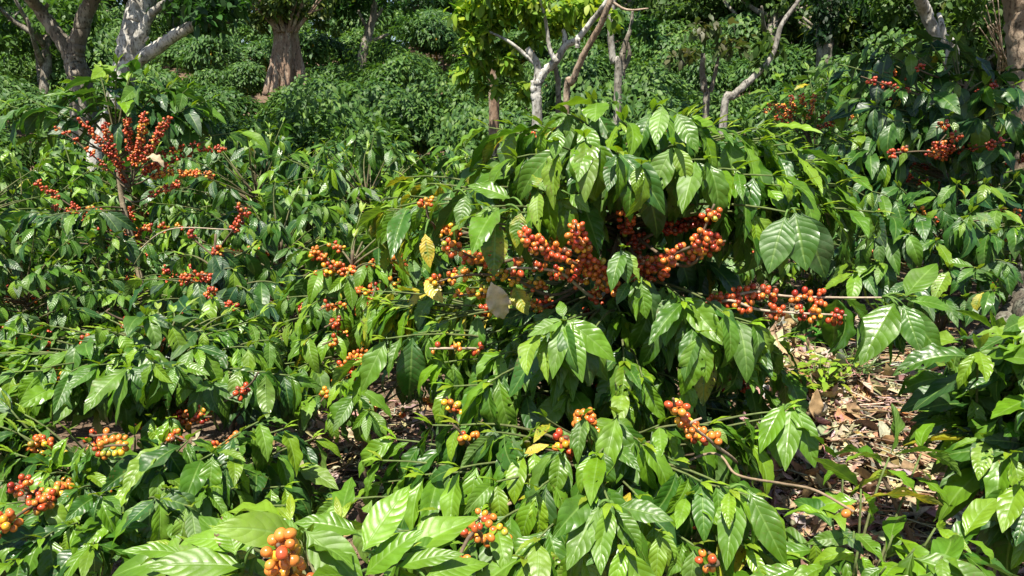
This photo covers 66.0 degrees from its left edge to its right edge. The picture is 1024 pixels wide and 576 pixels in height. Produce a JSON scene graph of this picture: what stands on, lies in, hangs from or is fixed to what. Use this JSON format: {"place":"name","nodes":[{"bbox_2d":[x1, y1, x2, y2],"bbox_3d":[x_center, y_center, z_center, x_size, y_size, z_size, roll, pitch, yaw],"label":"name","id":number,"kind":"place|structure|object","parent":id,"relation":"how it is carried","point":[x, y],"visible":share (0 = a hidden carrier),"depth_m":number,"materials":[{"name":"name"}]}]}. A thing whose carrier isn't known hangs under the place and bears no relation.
{"place":"outdoors","nodes":[
{"label":"outdoors","id":0,"kind":"place"},
{"bbox_2d":[0,39,1022,575],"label":"ground","id":1,"kind":"structure","parent":0,"point":[208,429],"depth_m":3.78,"materials":[{"name":"soil"}]},
{"bbox_2d":[0,49,37,86],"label":"coffee shrub","id":2,"kind":"object","parent":1,"relation":"on","point":[16,69],"visible":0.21,"depth_m":19.15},
{"bbox_2d":[0,128,38,170],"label":"coffee shrub","id":3,"kind":"object","parent":1,"relation":"on","point":[25,160],"visible":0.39,"depth_m":12.12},
{"bbox_2d":[0,71,44,120],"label":"coffee shrub","id":4,"kind":"object","parent":1,"relation":"on","point":[8,83],"visible":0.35,"depth_m":16.05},
{"bbox_2d":[0,219,55,350],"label":"coffee shrub","id":5,"kind":"object","parent":1,"relation":"on","point":[4,236],"visible":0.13,"depth_m":3.65,"materials":[{"name":"green plant"}]},
{"bbox_2d":[0,150,85,329],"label":"coffee shrub","id":6,"kind":"object","parent":1,"relation":"on","point":[39,204],"visible":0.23,"depth_m":5.05,"materials":[{"name":"green plant"}]},
{"bbox_2d":[0,86,102,133],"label":"coffee shrub","id":7,"kind":"object","parent":1,"relation":"on","point":[48,101],"visible":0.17,"depth_m":14.59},
{"bbox_2d":[0,0,117,106],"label":"tree","id":8,"kind":"object","parent":1,"relation":"on","point":[33,33],"visible":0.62,"depth_m":17.21,"materials":[{"name":"grey plant"}]},
{"bbox_2d":[24,0,100,160],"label":"tree","id":9,"kind":"object","parent":1,"relation":"on","point":[71,47],"visible":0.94,"depth_m":9.52,"materials":[{"name":"grey plant"}]},
{"bbox_2d":[0,216,142,422],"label":"coffee shrub","id":10,"kind":"object","parent":1,"relation":"on","point":[75,316],"visible":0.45,"depth_m":3.46,"materials":[{"name":"green plant"}]},
{"bbox_2d":[0,143,147,330],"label":"coffee shrub","id":11,"kind":"object","parent":1,"relation":"on","point":[47,165],"visible":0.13,"depth_m":5.62,"materials":[{"name":"green plant"}]},
{"bbox_2d":[34,135,126,194],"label":"coffee shrub","id":12,"kind":"object","parent":1,"relation":"on","point":[77,147],"visible":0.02,"depth_m":8.97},
{"bbox_2d":[0,139,177,330],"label":"coffee shrub","id":13,"kind":"object","parent":1,"relation":"on","point":[106,176],"visible":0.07,"depth_m":6.03,"materials":[{"name":"green plant"}]},
{"bbox_2d":[30,27,165,89],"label":"coffee shrub","id":14,"kind":"object","parent":1,"relation":"on","point":[58,75],"visible":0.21,"depth_m":17.30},
{"bbox_2d":[3,228,207,344],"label":"coffee shrub","id":15,"kind":"object","parent":1,"relation":"on","point":[114,298],"visible":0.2,"depth_m":3.84,"materials":[{"name":"green plant"}]},
{"bbox_2d":[94,4,170,43],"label":"coffee shrub","id":16,"kind":"object","parent":1,"relation":"on","point":[117,12],"visible":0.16,"depth_m":22.66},
{"bbox_2d":[0,53,267,329],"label":"coffee shrub","id":17,"kind":"object","parent":1,"relation":"on","point":[167,123],"visible":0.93,"depth_m":4.04,"materials":[{"name":"green plant"}]},
{"bbox_2d":[41,133,258,301],"bbox_3d":[-2.956,-0.399,6.460,1.923,1.801,1.933,-5,13,-24],"label":"coffee shrub","id":18,"kind":"object","parent":1,"relation":"on","point":[113,200],"visible":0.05,"depth_m":5.97,"materials":[{"name":"green plant"}]},
{"bbox_2d":[132,64,182,110],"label":"coffee shrub","id":19,"kind":"object","parent":1,"relation":"on","point":[159,78],"visible":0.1,"depth_m":14.12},
{"bbox_2d":[0,297,332,447],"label":"coffee shrub","id":20,"kind":"object","parent":1,"relation":"on","point":[159,375],"visible":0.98,"depth_m":2.55,"materials":[{"name":"green plant"}]},
{"bbox_2d":[86,0,254,252],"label":"tree","id":21,"kind":"object","parent":1,"relation":"on","point":[196,18],"visible":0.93,"depth_m":8.34,"materials":[{"name":"grey plant"}]},
{"bbox_2d":[0,388,341,575],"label":"coffee shrub","id":22,"kind":"object","parent":1,"relation":"on","point":[103,503],"visible":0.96,"depth_m":2.04,"materials":[{"name":"green plant"}]},
{"bbox_2d":[151,36,226,69],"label":"coffee shrub","id":23,"kind":"object","parent":1,"relation":"on","point":[174,50],"visible":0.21,"depth_m":20.71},
{"bbox_2d":[114,200,298,316],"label":"coffee shrub","id":24,"kind":"object","parent":1,"relation":"on","point":[166,258],"visible":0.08,"depth_m":5.08,"materials":[{"name":"green plant"}]},
{"bbox_2d":[175,67,238,109],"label":"coffee shrub","id":25,"kind":"object","parent":1,"relation":"on","point":[208,76],"visible":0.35,"depth_m":16.49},
{"bbox_2d":[173,33,244,75],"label":"coffee shrub","id":26,"kind":"object","parent":1,"relation":"on","point":[208,46],"visible":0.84,"depth_m":19.18,"materials":[{"name":"plant"}]},
{"bbox_2d":[148,114,270,178],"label":"coffee shrub","id":27,"kind":"object","parent":1,"relation":"on","point":[231,127],"visible":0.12,"depth_m":10.81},
{"bbox_2d":[166,81,267,117],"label":"coffee shrub","id":28,"kind":"object","parent":1,"relation":"on","point":[231,99],"visible":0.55,"depth_m":14.89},
{"bbox_2d":[124,202,333,434],"bbox_3d":[-1.315,0.188,3.639,0.887,1.175,0.865,0,12,0],"label":"coffee shrub","id":29,"kind":"object","parent":1,"relation":"on","point":[221,286],"visible":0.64,"depth_m":3.46,"materials":[{"name":"green plant"}]},
{"bbox_2d":[218,59,266,98],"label":"coffee shrub","id":30,"kind":"object","parent":1,"relation":"on","point":[253,82],"visible":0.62,"depth_m":17.81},
{"bbox_2d":[131,112,362,318],"bbox_3d":[-1.799,-0.371,5.635,1.642,1.741,1.654,0,12,0],"label":"coffee shrub","id":31,"kind":"object","parent":1,"relation":"on","point":[224,195],"visible":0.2,"depth_m":5.39,"materials":[{"name":"green plant"}]},
{"bbox_2d":[226,18,272,45],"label":"coffee shrub","id":32,"kind":"object","parent":1,"relation":"on","point":[251,35],"visible":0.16,"depth_m":21.99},
{"bbox_2d":[227,39,272,73],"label":"coffee shrub","id":33,"kind":"object","parent":1,"relation":"on","point":[253,49],"visible":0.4,"depth_m":20.74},
{"bbox_2d":[162,174,373,389],"bbox_3d":[-1.280,0.027,4.322,1.308,1.283,1.315,1,12,3],"label":"coffee shrub","id":34,"kind":"object","parent":1,"relation":"on","point":[272,236],"visible":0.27,"depth_m":4.03,"materials":[{"name":"green plant"}]},
{"bbox_2d":[196,121,369,275],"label":"coffee shrub","id":35,"kind":"object","parent":1,"relation":"on","point":[240,164],"visible":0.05,"depth_m":6.94,"materials":[{"name":"green plant"}]},
{"bbox_2d":[243,0,353,96],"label":"tree","id":36,"kind":"object","parent":1,"relation":"on","point":[284,20],"visible":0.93,"depth_m":16.01,"materials":[{"name":"brown plant"}]},
{"bbox_2d":[112,477,488,575],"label":"coffee shrub","id":37,"kind":"object","parent":1,"relation":"on","point":[226,543],"visible":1,"depth_m":1.24,"materials":[{"name":"green plant"}]},
{"bbox_2d":[257,69,355,124],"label":"coffee shrub","id":38,"kind":"object","parent":1,"relation":"on","point":[273,101],"visible":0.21,"depth_m":14.84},
{"bbox_2d":[203,168,410,325],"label":"coffee shrub","id":39,"kind":"object","parent":1,"relation":"on","point":[330,214],"visible":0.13,"depth_m":5.00,"materials":[{"name":"green plant"}]},
{"bbox_2d":[258,27,356,67],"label":"coffee shrub","id":40,"kind":"object","parent":1,"relation":"on","point":[315,47],"visible":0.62,"depth_m":19.02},
{"bbox_2d":[219,109,404,182],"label":"coffee shrub","id":41,"kind":"object","parent":1,"relation":"on","point":[324,133],"visible":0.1,"depth_m":10.10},
{"bbox_2d":[272,74,361,125],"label":"coffee shrub","id":42,"kind":"object","parent":1,"relation":"on","point":[329,78],"visible":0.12,"depth_m":14.29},
{"bbox_2d":[270,77,374,168],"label":"coffee shrub","id":43,"kind":"object","parent":1,"relation":"on","point":[301,102],"visible":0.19,"depth_m":10.09,"materials":[{"name":"plant"}]},
{"bbox_2d":[257,126,401,199],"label":"coffee shrub","id":44,"kind":"object","parent":1,"relation":"on","point":[355,153],"visible":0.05,"depth_m":7.09,"materials":[{"name":"green plant"}]},
{"bbox_2d":[273,114,414,171],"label":"coffee shrub","id":45,"kind":"object","parent":1,"relation":"on","point":[394,134],"visible":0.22,"depth_m":11.25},
{"bbox_2d":[323,25,388,64],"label":"coffee shrub","id":46,"kind":"object","parent":1,"relation":"on","point":[353,37],"visible":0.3,"depth_m":21.05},
{"bbox_2d":[326,1,401,37],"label":"coffee shrub","id":47,"kind":"object","parent":1,"relation":"on","point":[382,20],"visible":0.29,"depth_m":22.94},
{"bbox_2d":[259,123,469,331],"bbox_3d":[-1.020,-0.356,5.705,1.732,1.675,1.723,-1,12,-6],"label":"coffee shrub","id":48,"kind":"object","parent":1,"relation":"on","point":[333,177],"visible":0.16,"depth_m":5.39,"materials":[{"name":"green plant"}]},
{"bbox_2d":[270,201,461,481],"bbox_3d":[-0.608,0.296,3.214,0.897,1.257,1.075,6,14,27],"label":"coffee shrub","id":49,"kind":"object","parent":1,"relation":"on","point":[331,305],"visible":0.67,"depth_m":3.02,"materials":[{"name":"green plant"}]},
{"bbox_2d":[300,0,455,70],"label":"tree","id":50,"kind":"object","parent":1,"relation":"on","point":[357,8],"visible":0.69,"depth_m":18.38,"materials":[{"name":"green plant"}]},
{"bbox_2d":[347,37,409,71],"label":"coffee shrub","id":51,"kind":"object","parent":1,"relation":"on","point":[397,43],"visible":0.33,"depth_m":19.12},
{"bbox_2d":[318,74,440,133],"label":"coffee shrub","id":52,"kind":"object","parent":1,"relation":"on","point":[373,93],"visible":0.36,"depth_m":12.92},
{"bbox_2d":[332,52,438,93],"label":"coffee shrub","id":53,"kind":"object","parent":1,"relation":"on","point":[396,70],"visible":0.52,"depth_m":16.32,"materials":[{"name":"plant"}]},
{"bbox_2d":[330,38,446,91],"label":"coffee shrub","id":54,"kind":"object","parent":1,"relation":"on","point":[437,67],"visible":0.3,"depth_m":17.81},
{"bbox_2d":[354,89,463,170],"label":"coffee shrub","id":55,"kind":"object","parent":1,"relation":"on","point":[421,130],"visible":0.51,"depth_m":12.13,"materials":[{"name":"plant"}]},
{"bbox_2d":[324,171,519,355],"bbox_3d":[-0.613,-0.100,5.108,1.335,1.296,1.272,5,13,24],"label":"coffee shrub","id":56,"kind":"object","parent":1,"relation":"on","point":[443,271],"visible":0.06,"depth_m":4.76,"materials":[{"name":"green plant"}]},
{"bbox_2d":[389,12,460,64],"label":"coffee shrub","id":57,"kind":"object","parent":1,"relation":"on","point":[440,31],"visible":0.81,"depth_m":20.74,"materials":[{"name":"plant"}]},
{"bbox_2d":[395,0,464,14],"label":"tree","id":58,"kind":"object","parent":1,"relation":"on","point":[439,4],"visible":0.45,"depth_m":25.74,"materials":[{"name":"green plant"}]},
{"bbox_2d":[388,72,488,136],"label":"coffee shrub","id":59,"kind":"object","parent":1,"relation":"on","point":[467,96],"visible":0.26,"depth_m":12.41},
{"bbox_2d":[382,136,544,299],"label":"coffee shrub","id":60,"kind":"object","parent":1,"relation":"on","point":[457,166],"visible":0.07,"depth_m":5.21,"materials":[{"name":"green plant"}]},
{"bbox_2d":[427,101,502,164],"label":"coffee shrub","id":61,"kind":"object","parent":1,"relation":"on","point":[448,123],"visible":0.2,"depth_m":10.20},
{"bbox_2d":[440,30,515,67],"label":"coffee shrub","id":62,"kind":"object","parent":1,"relation":"on","point":[456,46],"visible":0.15,"depth_m":20.01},
{"bbox_2d":[488,59,498,158],"bbox_3d":[-0.194,-1.178,8.441,0.132,2.443,0.142,5,13,23],"label":"tree","id":63,"kind":"object","parent":1,"relation":"on","point":[493,110],"visible":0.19,"depth_m":8.27,"materials":[{"name":"brown plant"}]},
{"bbox_2d":[449,104,544,145],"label":"coffee shrub","id":64,"kind":"object","parent":1,"relation":"on","point":[515,116],"visible":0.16,"depth_m":11.85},
{"bbox_2d":[444,214,564,316],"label":"coffee shrub","id":65,"kind":"object","parent":1,"relation":"on","point":[479,269],"visible":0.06,"depth_m":4.76,"materials":[{"name":"green plant"}]},
{"bbox_2d":[484,83,555,118],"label":"coffee shrub","id":66,"kind":"object","parent":1,"relation":"on","point":[507,102],"visible":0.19,"depth_m":14.65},
{"bbox_2d":[442,0,624,276],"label":"tree","id":67,"kind":"object","parent":1,"relation":"on","point":[479,25],"visible":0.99,"depth_m":7.15,"materials":[{"name":"green plant"}]},
{"bbox_2d":[61,276,1023,575],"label":"leaf litter","id":68,"kind":"object","parent":1,"relation":"on","point":[845,408],"visible":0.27,"depth_m":3.04,"materials":[{"name":"plant"}]},
{"bbox_2d":[541,53,614,111],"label":"coffee shrub","id":69,"kind":"object","parent":1,"relation":"on","point":[600,70],"visible":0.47,"depth_m":13.32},
{"bbox_2d":[316,396,854,575],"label":"coffee shrub","id":70,"kind":"object","parent":1,"relation":"on","point":[617,496],"visible":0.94,"depth_m":1.80,"materials":[{"name":"green plant"}]},
{"bbox_2d":[547,42,629,92],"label":"coffee shrub","id":71,"kind":"object","parent":1,"relation":"on","point":[573,52],"visible":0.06,"depth_m":14.10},
{"bbox_2d":[530,76,658,139],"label":"coffee shrub","id":72,"kind":"object","parent":1,"relation":"on","point":[577,109],"visible":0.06,"depth_m":8.70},
{"bbox_2d":[563,0,648,267],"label":"tree","id":73,"kind":"object","parent":1,"relation":"on","point":[569,82],"visible":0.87,"depth_m":6.12,"materials":[{"name":"beige plant"}]},
{"bbox_2d":[587,8,663,52],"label":"coffee shrub","id":74,"kind":"object","parent":1,"relation":"on","point":[603,33],"visible":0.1,"depth_m":19.13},
{"bbox_2d":[607,0,655,223],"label":"tree","id":75,"kind":"object","parent":1,"relation":"on","point":[614,60],"visible":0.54,"depth_m":8.67,"materials":[{"name":"grey plant"}]},
{"bbox_2d":[573,55,702,103],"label":"coffee shrub","id":76,"kind":"object","parent":1,"relation":"on","point":[649,70],"visible":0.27,"depth_m":13.17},
{"bbox_2d":[330,90,952,488],"bbox_3d":[0.323,0.268,2.499,1.713,1.730,1.189,0,12,0],"label":"coffee shrub","id":77,"kind":"object","parent":1,"relation":"on","point":[620,322],"visible":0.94,"depth_m":2.14,"materials":[{"name":"green plant"}]},
{"bbox_2d":[486,282,511,318],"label":"dead leaf","id":78,"kind":"object","parent":77,"relation":"in","point":[498,301],"visible":1,"depth_m":2.04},
{"bbox_2d":[619,10,672,82],"bbox_3d":[1.896,-2.801,11.626,0.648,2.465,1.018,-3,12,-15],"label":"tree","id":79,"kind":"object","parent":1,"relation":"on","point":[643,31],"visible":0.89,"depth_m":11.33,"materials":[{"name":"green plant"}]},
{"bbox_2d":[599,73,702,134],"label":"coffee shrub","id":80,"kind":"object","parent":1,"relation":"on","point":[653,88],"visible":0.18,"depth_m":10.59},
{"bbox_2d":[633,18,711,65],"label":"coffee shrub","id":81,"kind":"object","parent":1,"relation":"on","point":[667,29],"visible":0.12,"depth_m":17.43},
{"bbox_2d":[618,30,735,79],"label":"coffee shrub","id":82,"kind":"object","parent":1,"relation":"on","point":[657,51],"visible":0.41,"depth_m":15.81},
{"bbox_2d":[598,210,787,307],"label":"coffee shrub","id":83,"kind":"object","parent":1,"relation":"on","point":[749,275],"visible":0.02,"depth_m":4.33,"materials":[{"name":"green plant"}]},
{"bbox_2d":[646,0,740,32],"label":"tree","id":84,"kind":"object","parent":1,"relation":"on","point":[704,9],"visible":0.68,"depth_m":18.52,"materials":[{"name":"green plant"}]},
{"bbox_2d":[663,15,758,118],"bbox_3d":[1.901,-1.498,8.014,0.687,2.366,1.092,-8,15,-34],"label":"tree","id":85,"kind":"object","parent":1,"relation":"on","point":[703,35],"visible":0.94,"depth_m":7.73,"materials":[{"name":"green plant"}]},
{"bbox_2d":[678,53,754,100],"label":"coffee shrub","id":86,"kind":"object","parent":1,"relation":"on","point":[690,74],"visible":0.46,"depth_m":14.50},
{"bbox_2d":[623,94,825,147],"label":"coffee shrub","id":87,"kind":"object","parent":1,"relation":"on","point":[678,107],"visible":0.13,"depth_m":8.36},
{"bbox_2d":[694,89,761,135],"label":"coffee shrub","id":88,"kind":"object","parent":1,"relation":"on","point":[716,104],"visible":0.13,"depth_m":11.80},
{"bbox_2d":[706,9,790,49],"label":"coffee shrub","id":89,"kind":"object","parent":1,"relation":"on","point":[744,18],"visible":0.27,"depth_m":16.96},
{"bbox_2d":[718,0,800,136],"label":"tree","id":90,"kind":"object","parent":1,"relation":"on","point":[767,49],"visible":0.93,"depth_m":7.51,"materials":[{"name":"grey plant"}]},
{"bbox_2d":[714,0,806,44],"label":"tree","id":91,"kind":"object","parent":1,"relation":"on","point":[773,18],"visible":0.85,"depth_m":17.22,"materials":[{"name":"green plant"}]},
{"bbox_2d":[720,43,815,92],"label":"coffee shrub","id":92,"kind":"object","parent":1,"relation":"on","point":[792,66],"visible":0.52,"depth_m":14.12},
{"bbox_2d":[699,240,836,295],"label":"coffee shrub","id":93,"kind":"object","parent":1,"relation":"on","point":[792,269],"visible":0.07,"depth_m":4.44,"materials":[{"name":"green plant"}]},
{"bbox_2d":[737,82,804,119],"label":"coffee shrub","id":94,"kind":"object","parent":1,"relation":"on","point":[754,101],"visible":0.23,"depth_m":13.14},
{"bbox_2d":[744,61,865,278],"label":"coffee shrub","id":95,"kind":"object","parent":1,"relation":"on","point":[774,106],"visible":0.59,"depth_m":6.06,"materials":[{"name":"green plant"}]},
{"bbox_2d":[767,223,874,307],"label":"coffee shrub","id":96,"kind":"object","parent":1,"relation":"on","point":[810,281],"visible":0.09,"depth_m":4.93,"materials":[{"name":"green plant"}]},
{"bbox_2d":[783,335,859,392],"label":"weed","id":97,"kind":"object","parent":1,"relation":"on","point":[824,385],"visible":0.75,"depth_m":3.19,"materials":[{"name":"green plant"}]},
{"bbox_2d":[800,0,851,96],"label":"tree","id":98,"kind":"object","parent":1,"relation":"on","point":[824,19],"visible":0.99,"depth_m":13.23,"materials":[{"name":"green plant"}]},
{"bbox_2d":[799,54,871,105],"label":"coffee shrub","id":99,"kind":"object","parent":1,"relation":"on","point":[835,67],"visible":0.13,"depth_m":11.48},
{"bbox_2d":[784,2,888,65],"bbox_3d":[7.260,-5.302,16.499,2.784,3.174,3.448,2,12,11],"label":"tree","id":100,"kind":"object","parent":1,"relation":"on","point":[841,38],"visible":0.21,"depth_m":15.88,"materials":[{"name":"green plant"}]},
{"bbox_2d":[735,403,1017,575],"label":"coffee shrub","id":101,"kind":"object","parent":1,"relation":"on","point":[944,556],"visible":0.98,"depth_m":1.74,"materials":[{"name":"green plant"}]},
{"bbox_2d":[837,26,944,92],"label":"coffee shrub","id":102,"kind":"object","parent":1,"relation":"on","point":[870,51],"visible":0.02,"depth_m":12.31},
{"bbox_2d":[843,0,950,55],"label":"tree","id":103,"kind":"object","parent":1,"relation":"on","point":[859,11],"visible":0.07,"depth_m":14.56,"materials":[{"name":"green plant"}]},
{"bbox_2d":[800,23,1023,320],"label":"coffee shrub","id":104,"kind":"object","parent":1,"relation":"on","point":[907,131],"visible":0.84,"depth_m":4.01,"materials":[{"name":"green plant"}]},
{"bbox_2d":[812,171,1023,331],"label":"coffee shrub","id":105,"kind":"object","parent":1,"relation":"on","point":[969,240],"visible":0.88,"depth_m":3.33,"materials":[{"name":"green plant"}]},
{"bbox_2d":[846,0,1006,70],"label":"tree","id":106,"kind":"object","parent":1,"relation":"on","point":[971,10],"visible":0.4,"depth_m":12.85,"materials":[{"name":"green plant"}]},
{"bbox_2d":[913,0,959,288],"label":"tree","id":107,"kind":"object","parent":1,"relation":"on","point":[926,14],"visible":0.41,"depth_m":5.32,"materials":[{"name":"grey plant"}]},
{"bbox_2d":[866,310,1023,575],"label":"coffee shrub","id":108,"kind":"object","parent":1,"relation":"on","point":[971,401],"visible":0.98,"depth_m":2.00,"materials":[{"name":"green plant"}]},
{"bbox_2d":[979,0,1007,126],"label":"dead bush","id":109,"kind":"object","parent":1,"relation":"on","point":[1001,54],"visible":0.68,"depth_m":6.11,"materials":[{"name":"wood"}]},
{"bbox_2d":[966,215,1023,343],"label":"rock","id":110,"kind":"object","parent":1,"relation":"on","point":[1014,303],"visible":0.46,"depth_m":3.18,"materials":[{"name":"grey stone"}]},
{"bbox_2d":[993,0,1023,306],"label":"tree","id":111,"kind":"object","parent":1,"relation":"on","point":[1013,15],"visible":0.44,"depth_m":4.96,"materials":[{"name":"beige plant"}]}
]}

